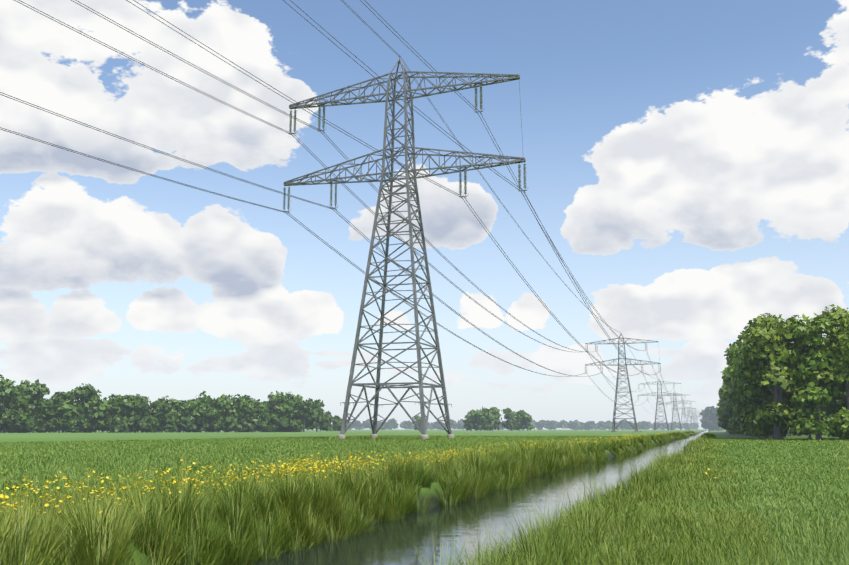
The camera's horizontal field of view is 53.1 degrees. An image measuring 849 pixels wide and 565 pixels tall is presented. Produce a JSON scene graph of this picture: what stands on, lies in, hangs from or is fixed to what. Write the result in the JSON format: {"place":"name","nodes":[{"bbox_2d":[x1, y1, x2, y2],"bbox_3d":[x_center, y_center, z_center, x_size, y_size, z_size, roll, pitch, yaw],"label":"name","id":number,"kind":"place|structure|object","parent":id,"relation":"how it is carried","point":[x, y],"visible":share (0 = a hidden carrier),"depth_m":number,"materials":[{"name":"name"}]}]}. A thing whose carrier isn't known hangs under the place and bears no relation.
{"place":"outdoors","nodes":[
{"label":"outdoors","id":0,"kind":"place"},
{"bbox_2d":[0,447,501,530],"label":"flowers","id":1,"kind":"object","parent":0,"point":[102,481],"depth_m":18.30,"materials":[{"name":"yellow plant"}]},
{"bbox_2d":[0,431,683,558],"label":"flowers","id":2,"kind":"object","parent":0,"point":[46,505],"depth_m":18.66,"materials":[{"name":"yellow plant"}]},
{"bbox_2d":[0,429,848,564],"bbox_3d":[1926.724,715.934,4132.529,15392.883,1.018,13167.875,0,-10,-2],"label":"ground","id":3,"kind":"structure","parent":0,"point":[64,436],"depth_m":219.09,"materials":[{"name":"green plant"}]},
{"bbox_2d":[0,397,16,430],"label":"tree","id":4,"kind":"object","parent":3,"relation":"on","point":[6,403],"visible":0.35,"depth_m":372.77,"materials":[{"name":"green plant"}]},
{"bbox_2d":[0,412,17,432],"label":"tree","id":5,"kind":"object","parent":3,"relation":"on","point":[10,428],"visible":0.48,"depth_m":368.52,"materials":[{"name":"green plant"}]},
{"bbox_2d":[0,374,29,432],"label":"tree","id":6,"kind":"object","parent":3,"relation":"on","point":[8,389],"visible":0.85,"depth_m":369.35,"materials":[{"name":"green plant"}]},
{"bbox_2d":[5,392,29,432],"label":"tree","id":7,"kind":"object","parent":3,"relation":"on","point":[21,398],"visible":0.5,"depth_m":374.30,"materials":[{"name":"green plant"}]},
{"bbox_2d":[5,381,42,431],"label":"tree","id":8,"kind":"object","parent":3,"relation":"on","point":[30,398],"visible":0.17,"depth_m":380.17,"materials":[{"name":"green plant"}]},
{"bbox_2d":[22,403,44,432],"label":"tree","id":9,"kind":"object","parent":3,"relation":"on","point":[30,412],"visible":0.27,"depth_m":379.90,"materials":[{"name":"green plant"}]},
{"bbox_2d":[20,379,51,432],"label":"tree","id":10,"kind":"object","parent":3,"relation":"on","point":[37,386],"visible":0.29,"depth_m":383.00,"materials":[{"name":"green plant"}]},
{"bbox_2d":[22,386,50,432],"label":"tree","id":11,"kind":"object","parent":3,"relation":"on","point":[41,412],"visible":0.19,"depth_m":382.92,"materials":[{"name":"green plant"}]},
{"bbox_2d":[26,413,47,432],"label":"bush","id":12,"kind":"object","parent":3,"relation":"on","point":[33,423],"visible":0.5,"depth_m":379.09,"materials":[{"name":"green plant"}]},
{"bbox_2d":[35,398,56,432],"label":"tree","id":13,"kind":"object","parent":3,"relation":"on","point":[48,409],"visible":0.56,"depth_m":383.03,"materials":[{"name":"green plant"}]},
{"bbox_2d":[45,418,65,432],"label":"bush","id":14,"kind":"object","parent":3,"relation":"on","point":[56,425],"visible":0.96,"depth_m":383.39,"materials":[{"name":"green plant"}]},
{"bbox_2d":[50,392,66,432],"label":"tree","id":15,"kind":"object","parent":3,"relation":"on","point":[54,397],"visible":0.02,"depth_m":395.42,"materials":[{"name":"green plant"}]},
{"bbox_2d":[51,391,77,432],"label":"tree","id":16,"kind":"object","parent":3,"relation":"on","point":[59,396],"visible":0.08,"depth_m":394.28,"materials":[{"name":"green plant"}]},
{"bbox_2d":[51,398,84,432],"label":"tree","id":17,"kind":"object","parent":3,"relation":"on","point":[68,408],"visible":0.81,"depth_m":388.62,"materials":[{"name":"green plant"}]},
{"bbox_2d":[63,411,88,431],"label":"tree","id":18,"kind":"object","parent":3,"relation":"on","point":[85,426],"visible":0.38,"depth_m":389.98,"materials":[{"name":"green plant"}]},
{"bbox_2d":[63,383,99,432],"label":"tree","id":19,"kind":"object","parent":3,"relation":"on","point":[80,392],"visible":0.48,"depth_m":395.33,"materials":[{"name":"green plant"}]},
{"bbox_2d":[83,418,96,432],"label":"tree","id":20,"kind":"object","parent":3,"relation":"on","point":[92,429],"visible":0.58,"depth_m":399.52,"materials":[{"name":"green plant"}]},
{"bbox_2d":[77,397,109,428],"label":"tree","id":21,"kind":"object","parent":3,"relation":"on","point":[98,404],"visible":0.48,"depth_m":398.15,"materials":[{"name":"green plant"}]},
{"bbox_2d":[80,389,108,423],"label":"tree","id":22,"kind":"object","parent":3,"relation":"on","point":[95,414],"visible":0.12,"depth_m":398.14,"materials":[{"name":"green plant"}]},
{"bbox_2d":[94,409,113,432],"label":"tree","id":23,"kind":"object","parent":3,"relation":"on","point":[105,415],"visible":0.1,"depth_m":404.19,"materials":[{"name":"green plant"}]},
{"bbox_2d":[101,397,115,430],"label":"tree","id":24,"kind":"object","parent":3,"relation":"on","point":[112,412],"visible":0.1,"depth_m":408.33,"materials":[{"name":"green plant"}]},
{"bbox_2d":[109,418,123,432],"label":"bush","id":25,"kind":"object","parent":3,"relation":"on","point":[114,426],"visible":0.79,"depth_m":401.50,"materials":[{"name":"green plant"}]},
{"bbox_2d":[108,394,130,418],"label":"tree","id":26,"kind":"object","parent":3,"relation":"on","point":[116,399],"visible":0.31,"depth_m":410.32,"materials":[{"name":"green plant"}]},
{"bbox_2d":[111,415,133,432],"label":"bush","id":27,"kind":"object","parent":3,"relation":"on","point":[125,422],"visible":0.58,"depth_m":403.04,"materials":[{"name":"green plant"}]},
{"bbox_2d":[110,394,136,432],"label":"tree","id":28,"kind":"object","parent":3,"relation":"on","point":[125,401],"visible":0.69,"depth_m":406.99,"materials":[{"name":"green plant"}]},
{"bbox_2d":[127,394,151,432],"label":"tree","id":29,"kind":"object","parent":3,"relation":"on","point":[142,404],"visible":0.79,"depth_m":408.80,"materials":[{"name":"green plant"}]},
{"bbox_2d":[129,407,152,432],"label":"tree","id":30,"kind":"object","parent":3,"relation":"on","point":[147,410],"visible":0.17,"depth_m":412.27,"materials":[{"name":"green plant"}]},
{"bbox_2d":[141,414,160,432],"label":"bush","id":31,"kind":"object","parent":3,"relation":"on","point":[157,430],"visible":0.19,"depth_m":414.58,"materials":[{"name":"green plant"}]},
{"bbox_2d":[143,416,160,432],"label":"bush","id":32,"kind":"object","parent":3,"relation":"on","point":[154,420],"visible":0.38,"depth_m":413.10,"materials":[{"name":"green plant"}]},
{"bbox_2d":[149,400,171,428],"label":"tree","id":33,"kind":"object","parent":3,"relation":"on","point":[162,414],"visible":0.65,"depth_m":416.68,"materials":[{"name":"green plant"}]},
{"bbox_2d":[150,395,177,431],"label":"tree","id":34,"kind":"object","parent":3,"relation":"on","point":[171,411],"visible":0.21,"depth_m":422.17,"materials":[{"name":"green plant"}]},
{"bbox_2d":[160,415,180,431],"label":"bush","id":35,"kind":"object","parent":3,"relation":"on","point":[172,424],"visible":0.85,"depth_m":417.53,"materials":[{"name":"green plant"}]},
{"bbox_2d":[169,398,195,428],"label":"tree","id":36,"kind":"object","parent":3,"relation":"on","point":[174,403],"visible":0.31,"depth_m":426.83,"materials":[{"name":"green plant"}]},
{"bbox_2d":[175,400,194,431],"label":"tree","id":37,"kind":"object","parent":3,"relation":"on","point":[188,419],"visible":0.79,"depth_m":423.28,"materials":[{"name":"green plant"}]},
{"bbox_2d":[183,417,196,431],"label":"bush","id":38,"kind":"object","parent":3,"relation":"on","point":[194,427],"visible":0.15,"depth_m":426.17,"materials":[{"name":"green plant"}]},
{"bbox_2d":[196,418,206,431],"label":"bush","id":39,"kind":"object","parent":3,"relation":"on","point":[199,429],"visible":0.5,"depth_m":430.33,"materials":[{"name":"green plant"}]},
{"bbox_2d":[191,391,217,422],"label":"tree","id":40,"kind":"object","parent":3,"relation":"on","point":[199,409],"visible":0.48,"depth_m":430.53,"materials":[{"name":"green plant"}]},
{"bbox_2d":[195,396,219,427],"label":"tree","id":41,"kind":"object","parent":3,"relation":"on","point":[208,419],"visible":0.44,"depth_m":432.87,"materials":[{"name":"green plant"}]},
{"bbox_2d":[211,394,229,431],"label":"tree","id":42,"kind":"object","parent":3,"relation":"on","point":[220,401],"visible":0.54,"depth_m":440.48,"materials":[{"name":"green plant"}]},
{"bbox_2d":[214,405,231,430],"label":"tree","id":43,"kind":"object","parent":3,"relation":"on","point":[222,416],"visible":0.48,"depth_m":440.88,"materials":[{"name":"green plant"}]},
{"bbox_2d":[222,416,239,431],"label":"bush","id":44,"kind":"object","parent":3,"relation":"on","point":[232,425],"visible":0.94,"depth_m":441.48,"materials":[{"name":"green plant"}]},
{"bbox_2d":[226,405,247,431],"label":"tree","id":45,"kind":"object","parent":3,"relation":"on","point":[237,413],"visible":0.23,"depth_m":448.84,"materials":[{"name":"green plant"}]},
{"bbox_2d":[230,414,245,431],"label":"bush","id":46,"kind":"object","parent":3,"relation":"on","point":[240,428],"visible":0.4,"depth_m":445.08,"materials":[{"name":"green plant"}]},
{"bbox_2d":[225,394,253,431],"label":"tree","id":47,"kind":"object","parent":3,"relation":"on","point":[236,402],"visible":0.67,"depth_m":448.93,"materials":[{"name":"green plant"}]},
{"bbox_2d":[235,394,253,424],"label":"tree","id":48,"kind":"object","parent":3,"relation":"on","point":[247,399],"visible":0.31,"depth_m":450.21,"materials":[{"name":"green plant"}]},
{"bbox_2d":[242,402,268,431],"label":"tree","id":49,"kind":"object","parent":3,"relation":"on","point":[254,406],"visible":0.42,"depth_m":451.50,"materials":[{"name":"green plant"}]},
{"bbox_2d":[246,414,267,431],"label":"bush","id":50,"kind":"object","parent":3,"relation":"on","point":[257,420],"visible":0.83,"depth_m":449.51,"materials":[{"name":"green plant"}]},
{"bbox_2d":[258,401,270,431],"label":"tree","id":51,"kind":"object","parent":3,"relation":"on","point":[268,418],"visible":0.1,"depth_m":455.98,"materials":[{"name":"green plant"}]},
{"bbox_2d":[267,421,276,431],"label":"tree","id":52,"kind":"object","parent":3,"relation":"on","point":[271,429],"visible":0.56,"depth_m":457.04,"materials":[{"name":"green plant"}]},
{"bbox_2d":[264,391,289,427],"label":"tree","id":53,"kind":"object","parent":3,"relation":"on","point":[284,422],"visible":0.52,"depth_m":460.32,"materials":[{"name":"green plant"}]},
{"bbox_2d":[268,392,294,428],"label":"tree","id":54,"kind":"object","parent":3,"relation":"on","point":[284,404],"visible":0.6,"depth_m":462.73,"materials":[{"name":"green plant"}]},
{"bbox_2d":[281,391,302,420],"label":"tree","id":55,"kind":"object","parent":3,"relation":"on","point":[298,398],"visible":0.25,"depth_m":471.48,"materials":[{"name":"green plant"}]},
{"bbox_2d":[289,419,303,431],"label":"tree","id":56,"kind":"object","parent":3,"relation":"on","point":[295,425],"visible":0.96,"depth_m":463.41,"materials":[{"name":"green plant"}]},
{"bbox_2d":[291,398,319,431],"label":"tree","id":57,"kind":"object","parent":3,"relation":"on","point":[312,415],"visible":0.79,"depth_m":470.86,"materials":[{"name":"green plant"}]},
{"bbox_2d":[0,435,634,499],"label":"grass field","id":58,"kind":"structure","parent":3,"relation":"on","point":[75,456],"depth_m":52.96,"materials":[{"name":"green plant"}]},
{"bbox_2d":[306,399,330,431],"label":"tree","id":59,"kind":"object","parent":3,"relation":"on","point":[321,421],"visible":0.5,"depth_m":481.32,"materials":[{"name":"green plant"}]},
{"bbox_2d":[319,411,333,430],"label":"tree","id":60,"kind":"object","parent":3,"relation":"on","point":[328,416],"visible":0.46,"depth_m":637.20,"materials":[{"name":"green plant"}]},
{"bbox_2d":[332,415,341,430],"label":"tree","id":61,"kind":"object","parent":3,"relation":"on","point":[337,422],"visible":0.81,"depth_m":643.31,"materials":[{"name":"green plant"}]},
{"bbox_2d":[0,0,697,438],"bbox_3d":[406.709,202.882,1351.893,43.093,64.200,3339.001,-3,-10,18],"label":"pylon","id":62,"kind":"object","parent":3,"relation":"on","point":[390,186],"visible":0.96,"depth_m":138.46,"materials":[{"name":"metal"}]},
{"bbox_2d":[0,431,699,564],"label":"bank grass","id":63,"kind":"structure","parent":3,"relation":"on","point":[321,503],"depth_m":15.92,"materials":[{"name":"green plant"}]},
{"bbox_2d":[462,409,476,430],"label":"tree","id":64,"kind":"object","parent":3,"relation":"on","point":[469,423],"visible":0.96,"depth_m":710.04,"materials":[{"name":"green plant"}]},
{"bbox_2d":[315,431,640,439],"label":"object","id":65,"kind":"structure","parent":3,"relation":"on","point":[376,438],"depth_m":130.66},
{"bbox_2d":[474,409,486,430],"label":"tree","id":66,"kind":"object","parent":3,"relation":"on","point":[480,416],"visible":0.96,"depth_m":706.96,"materials":[{"name":"green plant"}]},
{"bbox_2d":[481,409,493,430],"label":"tree","id":67,"kind":"object","parent":3,"relation":"on","point":[489,414],"visible":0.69,"depth_m":708.39,"materials":[{"name":"green plant"}]},
{"bbox_2d":[490,407,500,430],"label":"tree","id":68,"kind":"object","parent":3,"relation":"on","point":[496,415],"visible":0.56,"depth_m":727.90,"materials":[{"name":"green plant"}]},
{"bbox_2d":[314,418,698,429],"bbox_3d":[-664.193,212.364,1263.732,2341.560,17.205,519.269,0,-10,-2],"label":"treeline","id":69,"kind":"object","parent":3,"relation":"on","point":[392,423],"visible":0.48,"depth_m":1088.21,"materials":[{"name":"green plant"}]},
{"bbox_2d":[501,407,517,430],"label":"tree","id":70,"kind":"object","parent":3,"relation":"on","point":[509,424],"visible":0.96,"depth_m":745.98,"materials":[{"name":"green plant"}]},
{"bbox_2d":[514,410,525,430],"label":"tree","id":71,"kind":"object","parent":3,"relation":"on","point":[519,424],"visible":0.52,"depth_m":782.55,"materials":[{"name":"green plant"}]},
{"bbox_2d":[521,413,534,430],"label":"tree","id":72,"kind":"object","parent":3,"relation":"on","point":[527,417],"visible":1,"depth_m":776.35,"materials":[{"name":"green plant"}]},
{"bbox_2d":[386,432,711,564],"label":"grass clumps","id":73,"kind":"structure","parent":3,"relation":"on","point":[646,479],"depth_m":11.02,"materials":[{"name":"green plant"}]},
{"bbox_2d":[384,432,794,564],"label":"bank grass","id":74,"kind":"structure","parent":3,"relation":"on","point":[633,542],"depth_m":12.46,"materials":[{"name":"green plant"}]},
{"bbox_2d":[585,334,661,431],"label":"pylon","id":75,"kind":"object","parent":3,"relation":"on","point":[618,392],"visible":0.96,"depth_m":484.52,"materials":[{"name":"metal"}]},
{"bbox_2d":[638,379,682,430],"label":"pylon","id":76,"kind":"object","parent":3,"relation":"on","point":[656,413],"visible":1,"depth_m":831.03,"materials":[{"name":"metal"}]},
{"bbox_2d":[659,393,690,429],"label":"pylon","id":77,"kind":"object","parent":3,"relation":"on","point":[674,405],"visible":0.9,"depth_m":1177.62,"materials":[{"name":"metal"}]},
{"bbox_2d":[671,399,695,425],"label":"pylon","id":78,"kind":"object","parent":3,"relation":"on","point":[682,411],"visible":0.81,"depth_m":1523.55,"materials":[{"name":"metal"}]},
{"bbox_2d":[700,406,714,430],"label":"tree","id":79,"kind":"object","parent":3,"relation":"on","point":[705,422],"visible":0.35,"depth_m":799.08,"materials":[{"name":"green plant"}]},
{"bbox_2d":[708,408,721,430],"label":"tree","id":80,"kind":"object","parent":3,"relation":"on","point":[712,419],"visible":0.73,"depth_m":777.62,"materials":[{"name":"green plant"}]},
{"bbox_2d":[716,382,726,428],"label":"tree","id":81,"kind":"object","parent":3,"relation":"on","point":[719,411],"depth_m":345.38,"materials":[{"name":"green plant"}]},
{"bbox_2d":[718,369,732,429],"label":"tree","id":82,"kind":"object","parent":3,"relation":"on","point":[725,417],"visible":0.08,"depth_m":259.04,"materials":[{"name":"green plant"}]},
{"bbox_2d":[722,368,734,414],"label":"tree","id":83,"kind":"object","parent":3,"relation":"on","point":[729,409],"visible":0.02,"depth_m":234.46,"materials":[{"name":"green plant"}]},
{"bbox_2d":[726,341,741,365],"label":"tree","id":84,"kind":"object","parent":3,"relation":"on","point":[730,362],"visible":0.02,"depth_m":190.36,"materials":[{"name":"green plant"}]},
{"bbox_2d":[719,366,749,435],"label":"tree","id":85,"kind":"object","parent":3,"relation":"on","point":[726,379],"visible":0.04,"depth_m":222.30,"materials":[{"name":"green plant"}]},
{"bbox_2d":[727,358,741,426],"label":"tree","id":86,"kind":"object","parent":3,"relation":"on","point":[728,387],"visible":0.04,"depth_m":206.90,"materials":[{"name":"green plant"}]},
{"bbox_2d":[724,340,746,402],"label":"tree","id":87,"kind":"object","parent":3,"relation":"on","point":[731,351],"visible":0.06,"depth_m":175.39,"materials":[{"name":"green plant"}]},
{"bbox_2d":[726,377,751,410],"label":"tree","id":88,"kind":"object","parent":3,"relation":"on","point":[737,405],"visible":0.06,"depth_m":178.01,"materials":[{"name":"green plant"}]},
{"bbox_2d":[730,418,747,435],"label":"tree","id":89,"kind":"object","parent":3,"relation":"on","point":[734,430],"visible":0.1,"depth_m":217.54,"materials":[{"name":"green plant"}]},
{"bbox_2d":[730,378,751,436],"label":"tree","id":90,"kind":"object","parent":3,"relation":"on","point":[738,411],"visible":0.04,"depth_m":185.52,"materials":[{"name":"green plant"}]},
{"bbox_2d":[725,362,761,427],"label":"tree","id":91,"kind":"object","parent":3,"relation":"on","point":[752,406],"visible":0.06,"depth_m":160.43,"materials":[{"name":"green plant"}]},
{"bbox_2d":[741,358,767,438],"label":"tree","id":92,"kind":"object","parent":3,"relation":"on","point":[752,400],"visible":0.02,"depth_m":145.31,"materials":[{"name":"green plant"}]},
{"bbox_2d":[737,378,796,437],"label":"tree","id":93,"kind":"object","parent":3,"relation":"on","point":[741,383],"visible":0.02,"depth_m":162.61,"materials":[{"name":"green plant"}]},
{"bbox_2d":[738,358,797,427],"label":"tree","id":94,"kind":"object","parent":3,"relation":"on","point":[786,390],"depth_m":147.22,"materials":[{"name":"green plant"}]},
{"bbox_2d":[738,317,800,439],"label":"tree","id":95,"kind":"object","parent":3,"relation":"on","point":[764,342],"visible":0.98,"depth_m":130.76,"materials":[{"name":"green plant"}]},
{"bbox_2d":[738,313,801,408],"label":"tree","id":96,"kind":"object","parent":3,"relation":"on","point":[790,394],"visible":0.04,"depth_m":140.38,"materials":[{"name":"green plant"}]},
{"bbox_2d":[748,401,793,438],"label":"tree","id":97,"kind":"object","parent":3,"relation":"on","point":[765,430],"visible":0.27,"depth_m":133.69,"materials":[{"name":"green plant"}]},
{"bbox_2d":[733,314,818,438],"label":"tree","id":98,"kind":"object","parent":3,"relation":"on","point":[791,323],"visible":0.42,"depth_m":135.14,"materials":[{"name":"green plant"}]},
{"bbox_2d":[787,390,834,439],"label":"tree","id":99,"kind":"object","parent":3,"relation":"on","point":[808,424],"visible":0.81,"depth_m":126.36,"materials":[{"name":"green plant"}]},
{"bbox_2d":[786,315,847,439],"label":"tree","id":100,"kind":"object","parent":3,"relation":"on","point":[812,359],"visible":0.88,"depth_m":128.16,"materials":[{"name":"green plant"}]},
{"bbox_2d":[804,387,841,414],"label":"tree","id":101,"kind":"object","parent":3,"relation":"on","point":[828,412],"visible":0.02,"depth_m":173.29,"materials":[{"name":"green plant"}]},
{"bbox_2d":[802,304,848,409],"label":"tree","id":102,"kind":"object","parent":3,"relation":"on","point":[839,316],"visible":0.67,"depth_m":128.56,"materials":[{"name":"green plant"}]},
{"bbox_2d":[825,335,841,412],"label":"tree","id":103,"kind":"object","parent":3,"relation":"on","point":[831,406],"visible":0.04,"depth_m":152.56,"materials":[{"name":"green plant"}]},
{"bbox_2d":[826,407,848,439],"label":"tree","id":104,"kind":"object","parent":3,"relation":"on","point":[839,422],"visible":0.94,"depth_m":124.82,"materials":[{"name":"green plant"}]},
{"bbox_2d":[829,382,846,408],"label":"tree","id":105,"kind":"object","parent":3,"relation":"on","point":[841,400],"visible":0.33,"depth_m":138.46,"materials":[{"name":"green plant"}]},
{"bbox_2d":[0,0,848,428],"label":"sky","id":106,"kind":"structure","parent":0,"point":[687,162],"materials":[{"name":"blue"}]},
{"bbox_2d":[241,430,707,564],"bbox_3d":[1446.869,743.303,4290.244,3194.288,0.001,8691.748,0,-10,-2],"label":"water","id":107,"kind":"structure","parent":0,"point":[394,536],"depth_m":20.25,"materials":[{"name":"grey liquid"}]},
{"bbox_2d":[638,438,848,564],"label":"meadow grass","id":108,"kind":"structure","parent":0,"point":[792,543],"depth_m":20.00,"materials":[{"name":"green plant"}]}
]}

